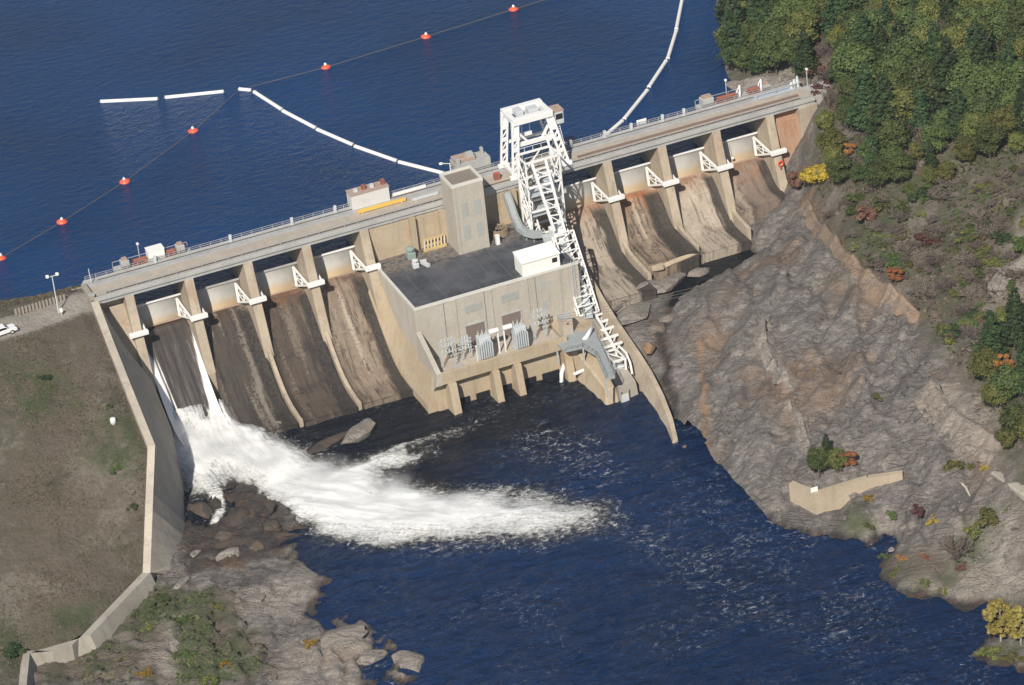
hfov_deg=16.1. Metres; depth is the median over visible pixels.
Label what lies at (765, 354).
rock ledge
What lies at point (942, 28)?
broadleaf tree
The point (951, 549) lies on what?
bush
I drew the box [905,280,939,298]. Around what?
bush
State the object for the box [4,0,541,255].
buoy line
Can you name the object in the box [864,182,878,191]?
bush
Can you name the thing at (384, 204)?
lifting beam
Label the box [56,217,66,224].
buoy
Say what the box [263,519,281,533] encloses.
shore rock
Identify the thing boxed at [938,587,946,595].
bush
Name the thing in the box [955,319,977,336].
bush
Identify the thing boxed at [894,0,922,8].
broadleaf tree
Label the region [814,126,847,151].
broadleaf tree
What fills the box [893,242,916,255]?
bush
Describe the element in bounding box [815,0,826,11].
broadleaf tree
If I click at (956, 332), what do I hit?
bush
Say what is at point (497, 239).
roof cabinet
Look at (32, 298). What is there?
dry grass
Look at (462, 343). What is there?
bus frame
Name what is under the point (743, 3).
broadleaf tree
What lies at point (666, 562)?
river water
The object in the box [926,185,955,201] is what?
bush
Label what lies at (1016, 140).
broadleaf tree
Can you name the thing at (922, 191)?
bush
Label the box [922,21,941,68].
pine tree
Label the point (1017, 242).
bush
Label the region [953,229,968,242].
bush
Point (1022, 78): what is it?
pine tree
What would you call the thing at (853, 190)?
bush
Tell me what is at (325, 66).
buoy
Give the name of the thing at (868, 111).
broadleaf tree
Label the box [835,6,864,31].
broadleaf tree
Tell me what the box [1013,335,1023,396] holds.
pine tree
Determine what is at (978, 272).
bush
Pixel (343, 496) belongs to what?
white water
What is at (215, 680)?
bush
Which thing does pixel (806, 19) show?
broadleaf tree
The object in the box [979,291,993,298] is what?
bush
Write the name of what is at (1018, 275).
bush
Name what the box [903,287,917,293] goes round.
bush
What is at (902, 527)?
loose rock
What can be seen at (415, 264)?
roof vent
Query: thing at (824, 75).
bush
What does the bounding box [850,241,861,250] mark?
bush
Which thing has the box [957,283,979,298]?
bush
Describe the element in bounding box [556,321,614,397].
access platform
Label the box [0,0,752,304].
reservoir water
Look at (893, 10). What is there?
broadleaf tree
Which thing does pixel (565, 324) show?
control hut
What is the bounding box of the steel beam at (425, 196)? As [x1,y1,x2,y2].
[411,191,438,200]
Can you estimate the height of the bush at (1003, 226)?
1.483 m
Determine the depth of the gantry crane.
670.07 m
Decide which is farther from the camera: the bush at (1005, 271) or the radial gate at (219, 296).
the radial gate at (219, 296)
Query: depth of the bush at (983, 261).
632.31 m
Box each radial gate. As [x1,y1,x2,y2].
[136,293,190,329]
[196,278,249,312]
[255,261,307,296]
[313,245,364,279]
[556,177,607,214]
[614,162,662,194]
[668,147,716,179]
[722,132,770,163]
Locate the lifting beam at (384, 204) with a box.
[357,197,405,213]
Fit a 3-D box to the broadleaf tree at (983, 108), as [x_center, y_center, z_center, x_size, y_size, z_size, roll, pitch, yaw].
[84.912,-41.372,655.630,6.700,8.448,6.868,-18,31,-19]
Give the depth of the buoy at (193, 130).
717.83 m
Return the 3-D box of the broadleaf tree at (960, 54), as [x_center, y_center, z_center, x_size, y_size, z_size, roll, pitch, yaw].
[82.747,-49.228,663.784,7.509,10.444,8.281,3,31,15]
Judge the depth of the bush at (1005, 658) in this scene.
566.43 m
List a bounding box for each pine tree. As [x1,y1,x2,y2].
[713,0,727,23]
[715,12,727,43]
[716,0,751,67]
[743,0,761,23]
[746,35,768,73]
[755,0,777,25]
[789,27,819,75]
[819,0,850,38]
[821,434,832,451]
[826,47,837,81]
[844,63,876,129]
[846,0,868,10]
[851,11,875,67]
[859,135,883,183]
[863,73,902,147]
[872,23,888,60]
[879,0,893,27]
[887,18,906,52]
[905,85,933,130]
[908,0,919,11]
[921,140,938,169]
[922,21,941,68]
[925,35,956,111]
[937,0,952,27]
[938,0,958,8]
[941,87,968,138]
[964,19,984,54]
[964,22,998,83]
[974,310,1010,361]
[988,32,995,52]
[991,88,1004,108]
[999,42,1015,67]
[999,286,1023,346]
[1006,33,1019,59]
[1009,82,1023,133]
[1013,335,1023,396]
[1016,65,1023,98]
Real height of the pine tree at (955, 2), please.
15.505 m
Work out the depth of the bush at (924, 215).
649.00 m
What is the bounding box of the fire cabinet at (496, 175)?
[493,171,500,180]
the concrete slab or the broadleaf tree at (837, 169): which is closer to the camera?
the concrete slab
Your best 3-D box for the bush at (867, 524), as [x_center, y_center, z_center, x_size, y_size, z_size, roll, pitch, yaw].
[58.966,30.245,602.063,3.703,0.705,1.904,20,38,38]
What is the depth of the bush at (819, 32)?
705.33 m
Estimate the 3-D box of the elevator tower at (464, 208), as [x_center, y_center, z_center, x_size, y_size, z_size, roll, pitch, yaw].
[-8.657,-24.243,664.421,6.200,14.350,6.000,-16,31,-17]
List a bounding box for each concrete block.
[81,283,94,300]
[119,256,129,269]
[174,241,185,253]
[651,263,663,271]
[699,93,713,107]
[761,81,770,90]
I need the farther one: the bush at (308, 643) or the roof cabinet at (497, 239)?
the roof cabinet at (497, 239)
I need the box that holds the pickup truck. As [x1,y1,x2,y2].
[0,323,17,335]
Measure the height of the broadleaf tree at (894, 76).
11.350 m
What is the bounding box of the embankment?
[0,284,146,684]
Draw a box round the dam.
[72,80,830,442]
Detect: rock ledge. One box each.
[753,314,793,388]
[785,399,810,446]
[796,198,919,322]
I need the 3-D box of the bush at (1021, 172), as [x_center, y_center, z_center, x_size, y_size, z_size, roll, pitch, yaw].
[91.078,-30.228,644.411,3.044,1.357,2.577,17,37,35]
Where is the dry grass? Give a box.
[0,286,145,680]
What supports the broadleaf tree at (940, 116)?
on the bank
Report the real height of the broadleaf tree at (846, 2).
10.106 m
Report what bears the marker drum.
on the embankment
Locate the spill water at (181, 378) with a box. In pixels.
[144,320,229,444]
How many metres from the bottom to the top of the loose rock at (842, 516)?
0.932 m
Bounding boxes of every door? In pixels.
[464,319,485,348]
[501,309,521,337]
[528,265,533,274]
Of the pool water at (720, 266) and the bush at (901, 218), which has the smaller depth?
the bush at (901, 218)
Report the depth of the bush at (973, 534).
590.80 m
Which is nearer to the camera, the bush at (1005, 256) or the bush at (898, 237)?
the bush at (1005, 256)
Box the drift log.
[961,483,970,496]
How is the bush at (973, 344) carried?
on the bank
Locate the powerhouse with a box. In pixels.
[368,218,637,414]
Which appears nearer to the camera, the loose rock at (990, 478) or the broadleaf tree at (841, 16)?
the loose rock at (990, 478)
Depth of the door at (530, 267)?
654.80 m
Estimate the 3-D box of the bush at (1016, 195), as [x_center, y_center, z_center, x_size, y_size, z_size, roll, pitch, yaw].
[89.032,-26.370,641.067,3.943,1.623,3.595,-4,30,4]
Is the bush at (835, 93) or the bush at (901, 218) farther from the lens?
the bush at (835, 93)
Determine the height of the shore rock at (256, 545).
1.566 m
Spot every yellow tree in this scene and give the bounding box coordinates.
[798,162,829,185]
[981,597,1015,641]
[1006,605,1023,644]
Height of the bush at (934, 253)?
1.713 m
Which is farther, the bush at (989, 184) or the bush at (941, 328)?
the bush at (989, 184)
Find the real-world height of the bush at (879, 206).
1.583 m
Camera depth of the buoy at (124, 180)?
701.15 m
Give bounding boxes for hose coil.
[488,223,508,238]
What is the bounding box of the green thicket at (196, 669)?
[83,588,265,684]
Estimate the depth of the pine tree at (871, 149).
658.34 m
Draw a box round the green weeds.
[0,287,145,682]
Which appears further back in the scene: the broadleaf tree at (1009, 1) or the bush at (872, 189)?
the broadleaf tree at (1009, 1)
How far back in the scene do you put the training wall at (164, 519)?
624.99 m
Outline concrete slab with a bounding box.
[991,471,1023,499]
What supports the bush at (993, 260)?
on the bank
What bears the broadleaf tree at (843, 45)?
on the bank
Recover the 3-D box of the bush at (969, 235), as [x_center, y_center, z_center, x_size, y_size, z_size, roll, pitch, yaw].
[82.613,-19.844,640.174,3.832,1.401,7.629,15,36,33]
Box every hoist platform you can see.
[112,241,190,271]
[695,81,764,109]
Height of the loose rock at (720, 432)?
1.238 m
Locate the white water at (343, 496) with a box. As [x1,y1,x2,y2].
[173,399,592,542]
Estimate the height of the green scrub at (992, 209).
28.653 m
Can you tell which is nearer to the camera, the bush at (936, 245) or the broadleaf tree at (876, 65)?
the bush at (936, 245)
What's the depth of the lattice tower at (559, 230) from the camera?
663.67 m
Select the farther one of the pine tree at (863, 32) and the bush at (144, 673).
the pine tree at (863, 32)
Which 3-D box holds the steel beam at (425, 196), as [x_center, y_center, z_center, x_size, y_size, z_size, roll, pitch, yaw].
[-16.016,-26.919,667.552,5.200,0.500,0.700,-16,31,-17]
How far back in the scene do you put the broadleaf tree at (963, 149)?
649.78 m
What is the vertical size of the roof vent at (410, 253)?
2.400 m
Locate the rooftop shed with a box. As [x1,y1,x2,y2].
[512,241,559,276]
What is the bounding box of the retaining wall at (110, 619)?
[19,572,155,684]
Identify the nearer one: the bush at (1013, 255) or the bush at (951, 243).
the bush at (1013, 255)
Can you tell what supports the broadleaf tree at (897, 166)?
on the bank
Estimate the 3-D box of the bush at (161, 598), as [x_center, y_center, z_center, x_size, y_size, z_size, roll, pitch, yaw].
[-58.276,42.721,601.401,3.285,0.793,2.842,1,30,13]
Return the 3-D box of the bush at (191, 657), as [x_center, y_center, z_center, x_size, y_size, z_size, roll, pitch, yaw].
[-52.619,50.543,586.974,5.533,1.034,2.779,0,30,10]
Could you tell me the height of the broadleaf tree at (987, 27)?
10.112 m
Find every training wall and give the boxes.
[91,301,184,579]
[569,220,677,442]
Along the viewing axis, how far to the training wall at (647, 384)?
651.87 m
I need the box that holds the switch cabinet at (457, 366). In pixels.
[452,363,464,368]
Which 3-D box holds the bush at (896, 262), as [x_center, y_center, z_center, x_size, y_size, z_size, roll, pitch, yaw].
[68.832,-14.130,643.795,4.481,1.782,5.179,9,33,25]
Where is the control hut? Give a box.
[557,312,573,335]
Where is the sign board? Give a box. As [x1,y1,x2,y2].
[810,486,817,492]
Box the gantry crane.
[498,98,571,180]
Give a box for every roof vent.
[406,246,415,260]
[412,258,418,268]
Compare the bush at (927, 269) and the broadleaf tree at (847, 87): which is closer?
the bush at (927, 269)
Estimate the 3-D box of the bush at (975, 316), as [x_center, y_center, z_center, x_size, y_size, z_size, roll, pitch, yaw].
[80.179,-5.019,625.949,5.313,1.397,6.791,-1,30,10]
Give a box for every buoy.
[0,253,5,260]
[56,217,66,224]
[119,177,129,183]
[188,126,197,132]
[321,63,330,69]
[421,32,430,38]
[509,5,518,11]
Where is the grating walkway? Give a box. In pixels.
[754,84,795,99]
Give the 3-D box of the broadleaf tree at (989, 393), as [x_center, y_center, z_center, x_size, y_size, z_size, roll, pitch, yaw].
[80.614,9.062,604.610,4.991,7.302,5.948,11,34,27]
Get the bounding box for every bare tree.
[820,89,834,109]
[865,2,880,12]
[905,123,914,142]
[915,124,926,144]
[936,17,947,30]
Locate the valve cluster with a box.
[789,76,798,87]
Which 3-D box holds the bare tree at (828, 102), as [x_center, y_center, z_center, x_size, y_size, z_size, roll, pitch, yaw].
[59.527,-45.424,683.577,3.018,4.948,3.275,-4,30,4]
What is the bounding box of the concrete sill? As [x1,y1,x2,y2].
[663,254,699,267]
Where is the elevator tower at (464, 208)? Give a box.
[439,165,489,254]
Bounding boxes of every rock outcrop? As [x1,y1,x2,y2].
[726,74,804,91]
[913,379,1002,465]
[987,254,1023,295]
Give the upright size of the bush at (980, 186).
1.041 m
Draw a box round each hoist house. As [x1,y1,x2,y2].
[345,178,389,209]
[450,146,490,170]
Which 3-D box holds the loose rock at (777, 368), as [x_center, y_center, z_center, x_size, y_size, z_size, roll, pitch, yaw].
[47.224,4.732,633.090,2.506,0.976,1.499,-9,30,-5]
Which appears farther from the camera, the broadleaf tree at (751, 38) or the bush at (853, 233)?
the broadleaf tree at (751, 38)
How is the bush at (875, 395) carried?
on the bank
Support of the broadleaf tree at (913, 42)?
on the bank
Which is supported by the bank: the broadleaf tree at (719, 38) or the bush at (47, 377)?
the broadleaf tree at (719, 38)
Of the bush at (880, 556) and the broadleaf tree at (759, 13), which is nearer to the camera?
the bush at (880, 556)
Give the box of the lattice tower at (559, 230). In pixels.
[515,141,598,322]
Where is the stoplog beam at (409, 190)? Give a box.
[392,184,425,195]
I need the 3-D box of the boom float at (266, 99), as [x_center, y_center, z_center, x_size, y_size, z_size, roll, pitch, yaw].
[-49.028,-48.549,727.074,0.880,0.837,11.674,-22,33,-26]
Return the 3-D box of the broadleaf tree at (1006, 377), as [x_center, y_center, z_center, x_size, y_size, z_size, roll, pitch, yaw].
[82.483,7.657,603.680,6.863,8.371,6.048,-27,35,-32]
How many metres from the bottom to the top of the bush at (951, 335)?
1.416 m
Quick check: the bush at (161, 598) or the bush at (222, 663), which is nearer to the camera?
the bush at (222, 663)
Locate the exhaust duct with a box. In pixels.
[418,259,430,266]
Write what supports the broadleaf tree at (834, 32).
on the bank
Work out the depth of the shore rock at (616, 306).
666.28 m
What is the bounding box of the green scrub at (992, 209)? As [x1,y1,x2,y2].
[818,26,1023,440]
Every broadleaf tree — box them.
[713,22,726,40]
[716,24,734,48]
[724,0,746,14]
[731,44,751,74]
[733,20,761,48]
[747,31,754,52]
[752,27,790,74]
[753,11,790,33]
[753,17,790,65]
[755,0,782,21]
[768,0,805,20]
[782,8,819,41]
[784,36,801,62]
[787,0,822,23]
[805,445,831,478]
[814,109,834,128]
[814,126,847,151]
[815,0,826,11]
[822,145,843,163]
[823,0,853,11]
[824,155,851,187]
[824,446,847,470]
[826,23,850,49]
[829,40,865,76]
[830,31,851,59]
[833,40,879,78]
[834,31,851,44]
[834,95,858,127]
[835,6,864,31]
[836,74,858,98]
[845,8,886,37]
[847,24,879,44]
[848,164,864,181]
[857,137,881,158]
[862,0,881,12]
[862,155,892,191]
[867,103,884,124]
[872,41,921,80]
[872,51,887,71]
[873,61,912,90]
[873,119,910,146]
[879,0,899,7]
[879,143,906,160]
[883,23,892,43]
[883,84,918,122]
[884,4,931,33]
[885,152,915,182]
[889,29,931,62]
[890,5,900,20]
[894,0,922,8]
[900,59,944,109]
[908,24,934,52]
[908,141,924,161]
[914,0,941,24]
[918,121,951,155]
[920,164,938,183]
[933,108,950,124]
[937,23,969,52]
[937,160,956,181]
[938,21,960,42]
[943,55,985,93]
[944,5,965,25]
[951,79,989,107]
[952,46,973,63]
[952,135,975,164]
[953,2,993,36]
[957,112,981,143]
[958,0,994,6]
[962,17,992,42]
[965,92,995,118]
[967,346,1001,382]
[969,122,1006,160]
[971,59,1012,99]
[979,114,993,125]
[979,377,1008,408]
[982,1,1011,46]
[988,50,1000,62]
[988,105,1022,141]
[988,362,1023,403]
[993,0,1013,5]
[993,79,1021,108]
[993,425,1017,450]
[997,34,1014,52]
[998,398,1023,434]
[1000,58,1023,86]
[1004,5,1023,38]
[1007,132,1023,156]
[1010,34,1023,60]
[1014,27,1023,38]
[1015,0,1023,25]
[1015,413,1023,444]
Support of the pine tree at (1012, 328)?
on the bank
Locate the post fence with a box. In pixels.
[14,294,64,315]
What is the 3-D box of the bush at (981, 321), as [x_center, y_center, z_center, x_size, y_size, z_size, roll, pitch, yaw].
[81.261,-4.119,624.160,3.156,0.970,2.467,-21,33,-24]
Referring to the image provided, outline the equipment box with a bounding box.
[145,243,164,261]
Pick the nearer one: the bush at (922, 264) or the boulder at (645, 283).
the bush at (922, 264)
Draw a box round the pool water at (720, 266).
[668,249,756,305]
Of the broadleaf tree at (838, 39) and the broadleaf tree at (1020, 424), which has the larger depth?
the broadleaf tree at (838, 39)
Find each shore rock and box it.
[164,636,178,651]
[214,530,230,540]
[227,509,247,528]
[243,589,265,601]
[249,540,263,551]
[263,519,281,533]
[276,563,318,593]
[289,640,312,665]
[318,624,367,650]
[357,649,387,665]
[391,650,423,671]
[610,303,622,311]
[655,272,685,293]
[659,314,675,322]
[687,267,708,276]
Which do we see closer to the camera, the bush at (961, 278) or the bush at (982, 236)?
the bush at (961, 278)
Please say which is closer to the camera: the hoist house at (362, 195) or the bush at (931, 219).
the bush at (931, 219)
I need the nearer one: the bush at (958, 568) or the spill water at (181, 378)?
the bush at (958, 568)
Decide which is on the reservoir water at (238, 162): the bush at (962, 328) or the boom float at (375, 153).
the boom float at (375, 153)
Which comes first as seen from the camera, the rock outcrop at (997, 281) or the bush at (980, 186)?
the rock outcrop at (997, 281)
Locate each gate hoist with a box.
[132,256,146,265]
[165,248,175,256]
[714,92,736,103]
[746,86,759,94]
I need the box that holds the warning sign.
[636,118,645,125]
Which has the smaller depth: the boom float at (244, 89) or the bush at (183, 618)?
the bush at (183, 618)
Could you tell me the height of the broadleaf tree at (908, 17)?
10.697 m
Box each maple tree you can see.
[839,451,857,465]
[843,143,856,155]
[886,267,903,285]
[993,353,1015,370]
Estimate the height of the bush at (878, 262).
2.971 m
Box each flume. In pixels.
[502,189,542,241]
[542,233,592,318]
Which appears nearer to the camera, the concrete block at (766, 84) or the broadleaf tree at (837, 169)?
the broadleaf tree at (837, 169)
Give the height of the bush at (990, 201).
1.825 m
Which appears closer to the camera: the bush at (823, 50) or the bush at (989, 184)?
the bush at (989, 184)
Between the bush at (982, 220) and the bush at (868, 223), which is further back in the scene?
the bush at (868, 223)
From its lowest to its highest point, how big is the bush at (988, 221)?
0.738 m
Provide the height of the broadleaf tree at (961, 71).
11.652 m
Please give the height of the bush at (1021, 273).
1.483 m
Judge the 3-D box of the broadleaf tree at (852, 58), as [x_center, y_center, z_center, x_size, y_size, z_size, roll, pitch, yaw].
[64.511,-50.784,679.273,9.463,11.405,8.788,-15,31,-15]
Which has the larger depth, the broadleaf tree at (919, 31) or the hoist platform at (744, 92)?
the hoist platform at (744, 92)
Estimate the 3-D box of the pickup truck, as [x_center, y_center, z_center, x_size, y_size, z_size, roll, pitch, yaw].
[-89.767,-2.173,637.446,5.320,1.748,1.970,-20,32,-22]
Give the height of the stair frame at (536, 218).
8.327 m
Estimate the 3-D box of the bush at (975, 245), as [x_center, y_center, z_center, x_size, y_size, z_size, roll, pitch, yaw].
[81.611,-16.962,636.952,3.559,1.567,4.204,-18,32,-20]
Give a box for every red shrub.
[787,170,806,190]
[854,205,877,222]
[910,504,923,518]
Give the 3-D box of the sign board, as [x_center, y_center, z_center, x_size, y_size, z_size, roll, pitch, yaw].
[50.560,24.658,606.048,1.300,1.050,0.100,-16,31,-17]
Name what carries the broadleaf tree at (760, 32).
on the bank
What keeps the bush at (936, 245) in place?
on the bank
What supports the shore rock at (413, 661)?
on the river shore
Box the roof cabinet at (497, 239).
[494,234,499,244]
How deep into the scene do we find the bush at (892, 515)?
601.16 m
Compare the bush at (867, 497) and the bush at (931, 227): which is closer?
the bush at (867, 497)
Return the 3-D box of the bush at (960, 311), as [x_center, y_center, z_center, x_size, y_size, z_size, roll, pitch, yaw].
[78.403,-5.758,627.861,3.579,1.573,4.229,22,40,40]
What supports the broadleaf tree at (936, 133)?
on the bank
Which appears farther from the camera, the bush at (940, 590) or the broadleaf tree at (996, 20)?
the broadleaf tree at (996, 20)
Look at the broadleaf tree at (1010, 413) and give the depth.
595.96 m
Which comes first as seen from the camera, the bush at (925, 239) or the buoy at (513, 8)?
the bush at (925, 239)
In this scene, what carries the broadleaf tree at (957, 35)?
on the bank
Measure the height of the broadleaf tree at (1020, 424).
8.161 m
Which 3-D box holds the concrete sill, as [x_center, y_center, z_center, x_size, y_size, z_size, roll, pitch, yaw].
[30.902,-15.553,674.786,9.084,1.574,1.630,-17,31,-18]
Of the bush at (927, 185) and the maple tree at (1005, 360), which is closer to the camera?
the maple tree at (1005, 360)
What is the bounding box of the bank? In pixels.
[614,0,1023,672]
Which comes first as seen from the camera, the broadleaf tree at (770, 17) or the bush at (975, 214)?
the bush at (975, 214)
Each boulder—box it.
[173,576,189,589]
[189,502,213,518]
[190,550,200,557]
[216,547,239,560]
[226,481,236,489]
[244,499,274,516]
[308,431,347,452]
[341,418,375,444]
[617,302,649,324]
[620,280,657,301]
[642,342,655,353]
[647,323,664,334]
[669,358,682,368]
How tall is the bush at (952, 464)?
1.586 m
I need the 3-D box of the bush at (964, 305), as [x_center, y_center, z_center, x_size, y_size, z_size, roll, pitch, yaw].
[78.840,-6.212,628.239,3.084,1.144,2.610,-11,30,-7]
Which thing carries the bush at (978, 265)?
on the bank
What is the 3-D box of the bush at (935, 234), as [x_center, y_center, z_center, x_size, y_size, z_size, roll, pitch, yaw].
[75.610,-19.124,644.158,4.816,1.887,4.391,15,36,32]
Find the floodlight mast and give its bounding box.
[45,272,58,312]
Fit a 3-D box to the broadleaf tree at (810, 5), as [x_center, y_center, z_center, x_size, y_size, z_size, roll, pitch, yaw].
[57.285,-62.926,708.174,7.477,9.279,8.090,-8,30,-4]
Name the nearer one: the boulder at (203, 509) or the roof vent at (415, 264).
the boulder at (203, 509)
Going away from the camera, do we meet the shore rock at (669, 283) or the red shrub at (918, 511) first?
the red shrub at (918, 511)
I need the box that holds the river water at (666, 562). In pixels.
[180,376,1023,684]
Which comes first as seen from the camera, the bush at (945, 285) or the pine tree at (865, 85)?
the bush at (945, 285)
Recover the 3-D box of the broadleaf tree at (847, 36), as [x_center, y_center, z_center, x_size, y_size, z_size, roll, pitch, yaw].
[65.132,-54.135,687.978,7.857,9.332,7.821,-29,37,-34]
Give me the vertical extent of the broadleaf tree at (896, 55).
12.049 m
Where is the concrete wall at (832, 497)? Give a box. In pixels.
[789,470,902,514]
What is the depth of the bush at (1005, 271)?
628.28 m
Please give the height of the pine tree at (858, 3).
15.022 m
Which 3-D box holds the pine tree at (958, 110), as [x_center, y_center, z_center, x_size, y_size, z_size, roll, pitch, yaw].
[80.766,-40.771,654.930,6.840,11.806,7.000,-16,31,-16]
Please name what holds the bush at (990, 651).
on the bank
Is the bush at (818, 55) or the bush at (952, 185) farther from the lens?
the bush at (818, 55)
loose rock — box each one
[718,430,724,436]
[775,365,788,371]
[779,269,786,275]
[839,514,845,519]
[848,492,857,497]
[885,313,896,321]
[899,524,906,531]
[920,450,927,459]
[984,449,995,456]
[986,475,994,481]
[1003,554,1009,561]
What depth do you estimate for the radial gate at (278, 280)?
663.92 m
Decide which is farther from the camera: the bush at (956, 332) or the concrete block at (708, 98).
the concrete block at (708, 98)
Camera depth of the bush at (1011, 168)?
646.79 m
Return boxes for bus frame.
[438,336,457,367]
[459,335,472,360]
[530,307,547,340]
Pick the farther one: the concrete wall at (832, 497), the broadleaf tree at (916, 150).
the broadleaf tree at (916, 150)
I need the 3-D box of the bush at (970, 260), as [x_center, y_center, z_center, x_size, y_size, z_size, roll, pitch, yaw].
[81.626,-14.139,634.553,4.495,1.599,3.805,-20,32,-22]
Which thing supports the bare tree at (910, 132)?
on the bank
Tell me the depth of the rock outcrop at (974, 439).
605.67 m
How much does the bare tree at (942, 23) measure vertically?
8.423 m
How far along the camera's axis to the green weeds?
616.23 m
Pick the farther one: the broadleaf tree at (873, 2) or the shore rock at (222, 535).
the broadleaf tree at (873, 2)
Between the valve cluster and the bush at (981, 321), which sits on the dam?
the valve cluster
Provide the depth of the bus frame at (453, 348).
649.83 m
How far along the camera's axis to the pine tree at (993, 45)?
665.57 m
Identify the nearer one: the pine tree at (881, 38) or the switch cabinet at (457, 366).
the switch cabinet at (457, 366)
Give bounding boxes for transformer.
[476,327,500,360]
[502,318,528,351]
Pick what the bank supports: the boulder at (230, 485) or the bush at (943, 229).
the bush at (943, 229)
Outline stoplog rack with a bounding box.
[421,233,446,252]
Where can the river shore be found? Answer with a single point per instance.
(274, 623)
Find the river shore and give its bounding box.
[34,482,416,684]
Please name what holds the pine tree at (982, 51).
on the bank
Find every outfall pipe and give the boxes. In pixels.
[559,326,593,382]
[573,369,583,375]
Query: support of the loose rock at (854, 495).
on the bank
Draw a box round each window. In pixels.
[540,281,546,291]
[542,300,547,309]
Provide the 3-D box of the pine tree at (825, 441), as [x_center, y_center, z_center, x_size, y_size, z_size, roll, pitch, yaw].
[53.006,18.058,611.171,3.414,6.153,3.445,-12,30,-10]
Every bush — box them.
[1,641,26,658]
[36,374,52,379]
[109,464,122,473]
[126,502,137,510]
[135,666,152,677]
[140,621,152,631]
[150,594,170,605]
[172,648,201,660]
[175,614,194,624]
[200,675,218,684]
[211,603,226,612]
[220,661,232,668]
[302,638,317,648]
[804,62,829,76]
[808,44,821,59]
[810,27,823,45]
[810,78,831,95]
[814,41,833,57]
[816,15,826,28]
[817,65,830,80]
[821,208,834,216]
[822,86,840,100]
[838,196,858,205]
[841,227,860,237]
[842,187,858,198]
[845,201,858,215]
[846,192,863,200]
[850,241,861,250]
[858,522,875,529]
[863,249,870,255]
[863,252,891,269]
[863,494,872,501]
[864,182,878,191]
[864,219,881,227]
[865,237,890,248]
[867,222,883,232]
[872,196,890,211]
[872,264,887,270]
[872,392,882,400]
[875,190,890,202]
[875,231,885,237]
[876,222,889,228]
[877,552,890,558]
[878,252,906,267]
[881,269,910,281]
[885,510,896,519]
[886,207,911,221]
[886,236,899,243]
[888,567,898,577]
[891,231,907,239]
[891,255,906,272]
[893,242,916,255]
[895,554,907,560]
[896,253,913,261]
[897,200,910,212]
[900,260,923,270]
[901,185,914,192]
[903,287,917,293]
[904,239,921,245]
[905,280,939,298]
[906,187,935,200]
[908,222,927,236]
[913,232,940,245]
[916,209,926,217]
[917,261,929,268]
[918,553,928,559]
[919,196,931,202]
[920,228,949,239]
[920,252,948,266]
[920,578,930,587]
[922,214,939,223]
[923,178,938,187]
[924,222,941,232]
[924,246,943,257]
[924,290,937,298]
[925,265,943,273]
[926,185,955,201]
[926,514,937,524]
[930,240,941,247]
[934,224,949,234]
[934,274,957,294]
[934,323,955,344]
[936,174,962,186]
[938,231,947,237]
[938,533,972,562]
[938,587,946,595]
[941,178,958,188]
[941,330,960,338]
[942,323,959,336]
[942,460,975,471]
[946,287,971,297]
[947,238,955,246]
[950,314,973,330]
[951,304,970,314]
[952,208,964,217]
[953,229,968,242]
[953,563,966,571]
[954,248,976,267]
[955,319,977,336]
[956,276,965,282]
[956,316,982,326]
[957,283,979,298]
[957,303,970,309]
[958,280,971,289]
[959,212,968,219]
[961,269,980,280]
[962,285,980,296]
[962,308,979,318]
[962,310,986,325]
[962,331,978,339]
[963,523,982,539]
[965,245,990,257]
[965,257,982,266]
[966,206,991,220]
[966,227,983,240]
[966,239,986,249]
[966,323,981,334]
[968,184,989,192]
[968,326,981,342]
[970,184,984,190]
[970,194,981,200]
[970,257,985,267]
[971,215,987,226]
[971,340,979,354]
[972,220,1005,236]
[972,234,986,238]
[973,266,985,278]
[974,193,990,202]
[974,645,1001,659]
[975,302,985,306]
[975,314,984,323]
[976,507,1006,526]
[978,279,1002,295]
[979,266,995,275]
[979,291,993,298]
[979,463,988,470]
[981,198,998,207]
[981,257,1001,266]
[982,182,995,186]
[983,217,993,224]
[986,256,1011,266]
[988,250,1000,256]
[989,262,1020,275]
[991,230,1013,244]
[994,220,1010,229]
[996,212,1008,222]
[996,306,1006,323]
[997,168,1012,179]
[999,251,1015,259]
[1000,651,1023,662]
[1003,247,1022,261]
[1004,188,1023,198]
[1006,207,1016,215]
[1006,279,1016,290]
[1008,165,1018,170]
[1009,269,1023,276]
[1009,270,1021,278]
[1010,235,1023,251]
[1016,167,1023,175]
[1018,219,1023,226]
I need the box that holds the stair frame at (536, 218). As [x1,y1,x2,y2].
[520,190,540,229]
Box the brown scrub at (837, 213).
[819,46,1023,432]
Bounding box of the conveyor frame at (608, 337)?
[593,312,632,373]
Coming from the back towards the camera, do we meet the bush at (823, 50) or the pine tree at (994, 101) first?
the bush at (823, 50)
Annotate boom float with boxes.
[99,97,158,102]
[163,90,224,98]
[237,87,252,91]
[253,90,282,109]
[281,109,316,128]
[316,127,353,145]
[353,144,397,161]
[397,160,443,173]
[602,119,623,135]
[622,88,648,119]
[647,59,667,87]
[666,29,677,59]
[674,0,683,29]
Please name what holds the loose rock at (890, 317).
on the bank
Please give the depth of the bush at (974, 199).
645.33 m
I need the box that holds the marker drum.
[110,417,115,424]
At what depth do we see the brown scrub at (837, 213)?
636.16 m
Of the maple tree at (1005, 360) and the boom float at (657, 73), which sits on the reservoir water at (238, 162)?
the boom float at (657, 73)
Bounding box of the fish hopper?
[611,362,623,369]
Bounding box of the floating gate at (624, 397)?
[620,388,629,402]
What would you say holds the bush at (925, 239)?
on the bank
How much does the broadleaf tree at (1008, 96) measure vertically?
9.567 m

